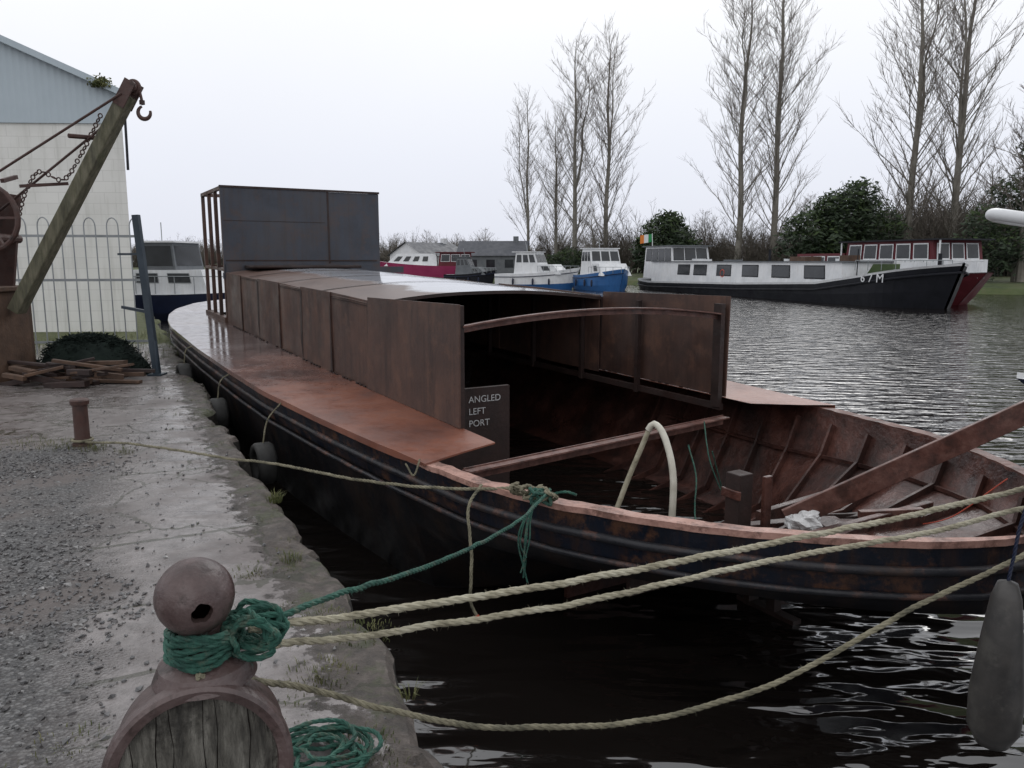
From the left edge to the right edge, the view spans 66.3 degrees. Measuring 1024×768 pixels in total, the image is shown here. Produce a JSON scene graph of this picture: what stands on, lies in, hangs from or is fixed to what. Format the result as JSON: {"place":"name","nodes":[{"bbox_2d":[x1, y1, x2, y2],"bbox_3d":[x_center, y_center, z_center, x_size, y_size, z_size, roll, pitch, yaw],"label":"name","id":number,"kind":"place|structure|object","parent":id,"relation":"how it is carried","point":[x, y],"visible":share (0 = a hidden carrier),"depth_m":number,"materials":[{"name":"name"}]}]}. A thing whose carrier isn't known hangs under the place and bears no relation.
{"place":"outdoors","nodes":[
{"label":"outdoors","id":0,"kind":"place"},
{"bbox_2d":[0,35,135,331],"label":"white warehouse","id":1,"kind":"structure","parent":0,"point":[43,97],"depth_m":17.45,"materials":[{"name":"stone"}]},
{"bbox_2d":[0,384,415,767],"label":"gravel","id":2,"kind":"structure","parent":0,"point":[65,626],"depth_m":3.95,"materials":[{"name":"grey gravel"}]},
{"bbox_2d":[0,328,424,767],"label":"grass","id":3,"kind":"structure","parent":0,"point":[272,499],"depth_m":3.57,"materials":[{"name":"green plant"}]},
{"bbox_2d":[0,262,1023,767],"bbox_3d":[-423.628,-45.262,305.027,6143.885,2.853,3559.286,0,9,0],"label":"ground","id":4,"kind":"structure","parent":0,"point":[32,412],"depth_m":4.27,"materials":[{"name":"grey concrete"}]},
{"bbox_2d":[0,77,151,382],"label":"timber dock crane","id":5,"kind":"object","parent":4,"relation":"on","point":[17,342],"visible":1,"depth_m":10.26,"materials":[{"name":"brown wood"}]},
{"bbox_2d":[0,357,154,387],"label":"scrap timber pile","id":6,"kind":"object","parent":4,"relation":"on","point":[50,375],"visible":0.95,"depth_m":10.24,"materials":[{"name":"brown wood"}]},
{"bbox_2d":[69,398,92,446],"bbox_3d":[-3.780,0.334,6.874,0.170,0.414,0.170,0,9,0],"label":"iron bollard","id":7,"kind":"object","parent":4,"relation":"on","point":[80,419],"visible":0.84,"depth_m":6.83,"materials":[{"name":"brown metal"}]},
{"bbox_2d":[16,217,149,354],"bbox_3d":[-7.800,-1.562,12.560,3.654,2.200,0.020,-1,9,-8],"label":"bow top fence","id":8,"kind":"object","parent":4,"relation":"on","point":[18,280],"visible":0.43,"depth_m":12.66,"materials":[{"name":"grey metal"}]},
{"bbox_2d":[36,331,151,374],"bbox_3d":[-6.001,-0.411,11.153,1.797,0.684,0.836,0,9,0],"label":"net pile","id":9,"kind":"object","parent":4,"relation":"on","point":[100,346],"visible":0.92,"depth_m":10.97,"materials":[{"name":"green fabric"}]},
{"bbox_2d":[117,215,166,375],"bbox_3d":[-5.275,-1.235,11.022,0.768,2.235,0.253,3,9,18],"label":"blue gate post","id":10,"kind":"object","parent":4,"relation":"on","point":[147,310],"visible":0.99,"depth_m":10.92,"materials":[{"name":"metal"}]},
{"bbox_2d":[101,557,293,767],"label":"mooring bollard","id":11,"kind":"object","parent":4,"relation":"on","point":[226,714],"visible":0.98,"depth_m":1.73,"materials":[{"name":"paint"}]},
{"bbox_2d":[162,598,293,673],"bbox_3d":[-0.655,0.575,1.791,0.291,0.154,0.178,0,9,0],"label":"rope wrapping","id":12,"kind":"object","parent":11,"relation":"attached to","point":[234,635],"visible":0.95,"depth_m":1.77,"materials":[{"name":"green fabric"}]},
{"bbox_2d":[240,486,1023,648],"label":"mooring rope","id":13,"kind":"object","parent":11,"relation":"attached to","point":[337,618],"visible":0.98,"depth_m":2.38,"materials":[{"name":"beige fabric"}]},
{"bbox_2d":[289,718,383,767],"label":"rope coil","id":14,"kind":"object","parent":4,"relation":"on","point":[329,733],"visible":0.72,"depth_m":2.56,"materials":[{"name":"green fabric"}]},
{"bbox_2d":[131,234,551,266],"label":"distant tree line","id":15,"kind":"object","parent":4,"relation":"on","point":[134,260],"visible":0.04,"depth_m":173.17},
{"bbox_2d":[388,233,400,249],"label":"spreading tree","id":16,"kind":"object","parent":4,"relation":"on","point":[395,240],"visible":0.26,"depth_m":127.99,"materials":[{"name":"grey plant"}]},
{"bbox_2d":[387,239,457,263],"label":"white cottage","id":17,"kind":"structure","parent":4,"relation":"on","point":[420,247],"depth_m":97.40,"materials":[{"name":"paint"}]},
{"bbox_2d":[419,229,436,242],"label":"spreading tree","id":18,"kind":"object","parent":4,"relation":"on","point":[427,237],"visible":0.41,"depth_m":122.75,"materials":[{"name":"grey plant"}]},
{"bbox_2d":[451,233,462,246],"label":"spreading tree","id":19,"kind":"object","parent":4,"relation":"on","point":[454,243],"visible":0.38,"depth_m":120.14,"materials":[{"name":"grey plant"}]},
{"bbox_2d":[475,228,494,240],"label":"spreading tree","id":20,"kind":"object","parent":4,"relation":"on","point":[485,237],"visible":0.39,"depth_m":116.03,"materials":[{"name":"grey plant"}]},
{"bbox_2d":[457,236,529,273],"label":"grey shed","id":21,"kind":"structure","parent":4,"relation":"on","point":[499,256],"depth_m":94.08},
{"bbox_2d":[499,84,563,250],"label":"poplar tree","id":22,"kind":"object","parent":4,"relation":"on","point":[526,198],"visible":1,"depth_m":95.02,"materials":[{"name":"grey plant"}]},
{"bbox_2d":[531,104,580,261],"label":"poplar tree","id":23,"kind":"object","parent":4,"relation":"on","point":[556,215],"visible":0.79,"depth_m":101.27,"materials":[{"name":"grey plant"}]},
{"bbox_2d":[545,246,581,273],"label":"evergreen bush","id":24,"kind":"object","parent":4,"relation":"on","point":[572,263],"visible":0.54,"depth_m":95.26,"materials":[{"name":"green plant"}]},
{"bbox_2d":[529,22,613,258],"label":"poplar tree","id":25,"kind":"object","parent":4,"relation":"on","point":[575,185],"visible":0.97,"depth_m":94.35,"materials":[{"name":"grey plant"}]},
{"bbox_2d":[575,207,609,247],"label":"spreading tree","id":26,"kind":"object","parent":4,"relation":"on","point":[593,245],"visible":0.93,"depth_m":92.27,"materials":[{"name":"grey plant"}]},
{"bbox_2d":[564,11,654,247],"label":"poplar tree","id":27,"kind":"object","parent":4,"relation":"on","point":[606,196],"visible":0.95,"depth_m":93.97,"materials":[{"name":"grey plant"}]},
{"bbox_2d":[628,209,702,269],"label":"evergreen bush","id":28,"kind":"object","parent":4,"relation":"on","point":[668,230],"visible":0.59,"depth_m":86.50,"materials":[{"name":"green plant"}]},
{"bbox_2d":[380,159,1022,276],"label":"bare hedgerow","id":29,"kind":"object","parent":4,"relation":"on","point":[929,225],"visible":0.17,"depth_m":83.73,"materials":[{"name":"plant"}]},
{"bbox_2d":[689,208,721,250],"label":"spreading tree","id":30,"kind":"object","parent":4,"relation":"on","point":[705,229],"visible":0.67,"depth_m":93.92,"materials":[{"name":"grey plant"}]},
{"bbox_2d":[679,0,805,259],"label":"poplar tree","id":31,"kind":"object","parent":4,"relation":"on","point":[742,148],"visible":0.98,"depth_m":80.09,"materials":[{"name":"brown plant"}]},
{"bbox_2d":[722,0,841,260],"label":"poplar tree","id":32,"kind":"object","parent":4,"relation":"on","point":[776,173],"visible":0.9,"depth_m":80.53,"materials":[{"name":"grey plant"}]},
{"bbox_2d":[794,191,817,230],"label":"spreading tree","id":33,"kind":"object","parent":4,"relation":"on","point":[808,205],"visible":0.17,"depth_m":90.02,"materials":[{"name":"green plant"}]},
{"bbox_2d":[772,176,914,259],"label":"evergreen bush","id":34,"kind":"object","parent":4,"relation":"on","point":[838,209],"visible":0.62,"depth_m":72.28,"materials":[{"name":"green plant"}]},
{"bbox_2d":[830,0,991,238],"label":"poplar tree","id":35,"kind":"object","parent":4,"relation":"on","point":[920,101],"visible":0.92,"depth_m":70.83,"materials":[{"name":"brown plant"}]},
{"bbox_2d":[887,0,1023,237],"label":"poplar tree","id":36,"kind":"object","parent":4,"relation":"on","point":[961,123],"visible":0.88,"depth_m":68.52,"materials":[{"name":"brown plant"}]},
{"bbox_2d":[950,142,1023,281],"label":"ivy clad tree","id":37,"kind":"object","parent":4,"relation":"on","point":[1009,251],"visible":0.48,"depth_m":61.35,"materials":[{"name":"green plant"}]},
{"bbox_2d":[960,160,1014,216],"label":"spreading tree","id":38,"kind":"object","parent":4,"relation":"on","point":[999,170],"visible":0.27,"depth_m":79.75,"materials":[{"name":"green plant"}]},
{"bbox_2d":[968,84,1023,281],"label":"spreading tree","id":39,"kind":"object","parent":4,"relation":"on","point":[1019,276],"visible":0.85,"depth_m":60.71,"materials":[{"name":"brown plant"}]},
{"bbox_2d":[0,0,1023,257],"label":"sky","id":40,"kind":"structure","parent":0,"point":[408,102],"materials":[{"name":"white"}]},
{"bbox_2d":[161,283,1023,767],"bbox_3d":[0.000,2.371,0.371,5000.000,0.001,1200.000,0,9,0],"label":"water","id":41,"kind":"structure","parent":0,"point":[895,695],"depth_m":5.01,"materials":[{"name":"black liquid"}]},
{"bbox_2d":[133,222,224,320],"bbox_3d":[-12.791,-4.563,32.696,8.500,4.300,3.000,1,9,8],"label":"navy cabin cruiser","id":42,"kind":"object","parent":41,"relation":"on","point":[176,274],"visible":0.41,"depth_m":31.71,"materials":[{"name":"paint"}]},
{"bbox_2d":[380,252,474,277],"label":"magenta barge","id":43,"kind":"object","parent":41,"relation":"on","point":[426,265],"visible":0.38,"depth_m":82.84,"materials":[{"name":"paint"}]},
{"bbox_2d":[443,248,496,283],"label":"dark canopy cruiser","id":44,"kind":"object","parent":41,"relation":"on","point":[466,269],"visible":0.79,"depth_m":77.77,"materials":[{"name":"black paint"}]},
{"bbox_2d":[494,242,579,288],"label":"cabin cruiser","id":45,"kind":"object","parent":41,"relation":"on","point":[533,268],"visible":0.94,"depth_m":68.09,"materials":[{"name":"white paint"}]},
{"bbox_2d":[168,185,1023,625],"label":"steel barge hull","id":46,"kind":"object","parent":41,"relation":"on","point":[318,337],"visible":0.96,"depth_m":7.26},
{"bbox_2d":[71,436,527,616],"bbox_3d":[-1.844,0.780,5.748,4.714,0.743,0.417,6,11,34],"label":"stern line","id":47,"kind":"object","parent":46,"relation":"on","point":[477,489],"visible":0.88,"depth_m":5.25,"materials":[{"name":"fabric"}]},
{"bbox_2d":[261,493,546,629],"bbox_3d":[-0.206,0.593,3.117,0.068,0.476,2.664,3,9,17],"label":"green mooring line","id":48,"kind":"object","parent":46,"relation":"attached to","point":[317,601],"visible":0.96,"depth_m":2.55,"materials":[{"name":"fabric"}]},
{"bbox_2d":[405,459,576,582],"bbox_3d":[-0.248,0.785,4.784,1.443,0.512,0.274,9,12,43],"label":"rope knot","id":49,"kind":"object","parent":46,"relation":"attached to","point":[533,494],"visible":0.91,"depth_m":4.37,"materials":[{"name":"green fabric"}]},
{"bbox_2d":[615,421,676,516],"bbox_3d":[0.970,0.661,5.574,0.481,0.777,0.264,5,10,30],"label":"hose","id":50,"kind":"object","parent":46,"relation":"on","point":[658,426],"visible":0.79,"depth_m":5.54,"materials":[{"name":"white plastic"}]},
{"bbox_2d":[784,510,822,530],"bbox_3d":[1.812,0.857,4.872,0.227,0.159,0.209,0,9,0],"label":"plastic bag","id":51,"kind":"object","parent":46,"relation":"on","point":[804,520],"visible":0.78,"depth_m":4.81,"materials":[{"name":"white plastic"}]},
{"bbox_2d":[688,421,1007,523],"bbox_3d":[1.873,0.745,5.602,1.117,0.610,2.563,-5,10,-30],"label":"twine","id":52,"kind":"object","parent":46,"relation":"on","point":[721,484],"visible":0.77,"depth_m":5.92,"materials":[{"name":"green fabric"}]},
{"bbox_2d":[781,400,1023,517],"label":"steel brace bar","id":53,"kind":"object","parent":46,"relation":"attached to","point":[996,425],"visible":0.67,"depth_m":4.78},
{"bbox_2d":[572,242,631,290],"bbox_3d":[7.696,-9.873,65.533,3.749,4.631,6.826,-3,9,-20],"label":"blue cabin boat","id":54,"kind":"object","parent":41,"relation":"on","point":[603,269],"visible":0.94,"depth_m":64.70,"materials":[{"name":"paint"}]},
{"bbox_2d":[637,233,968,308],"bbox_3d":[17.423,-8.333,54.335,4.980,5.053,33.086,-3,9,-17],"label":"black canal barge","id":55,"kind":"object","parent":41,"relation":"on","point":[850,279],"visible":0.99,"depth_m":47.08,"materials":[{"name":"paint"}]},
{"bbox_2d":[797,238,995,304],"bbox_3d":[22.781,-7.036,49.680,4.200,3.930,17.000,-3,9,-17],"label":"maroon canal barge","id":56,"kind":"object","parent":41,"relation":"on","point":[968,251],"visible":0.39,"depth_m":43.57,"materials":[{"name":"paint"}]},
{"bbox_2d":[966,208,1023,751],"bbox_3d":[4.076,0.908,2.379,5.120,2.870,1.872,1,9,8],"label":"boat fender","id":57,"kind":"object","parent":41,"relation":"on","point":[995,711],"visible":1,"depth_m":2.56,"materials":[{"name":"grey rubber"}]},
{"bbox_2d":[195,552,1023,730],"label":"slack mooring rope","id":58,"kind":"object","parent":57,"relation":"attached to","point":[548,727],"visible":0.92,"depth_m":2.38,"materials":[{"name":"beige fabric"}]}
]}

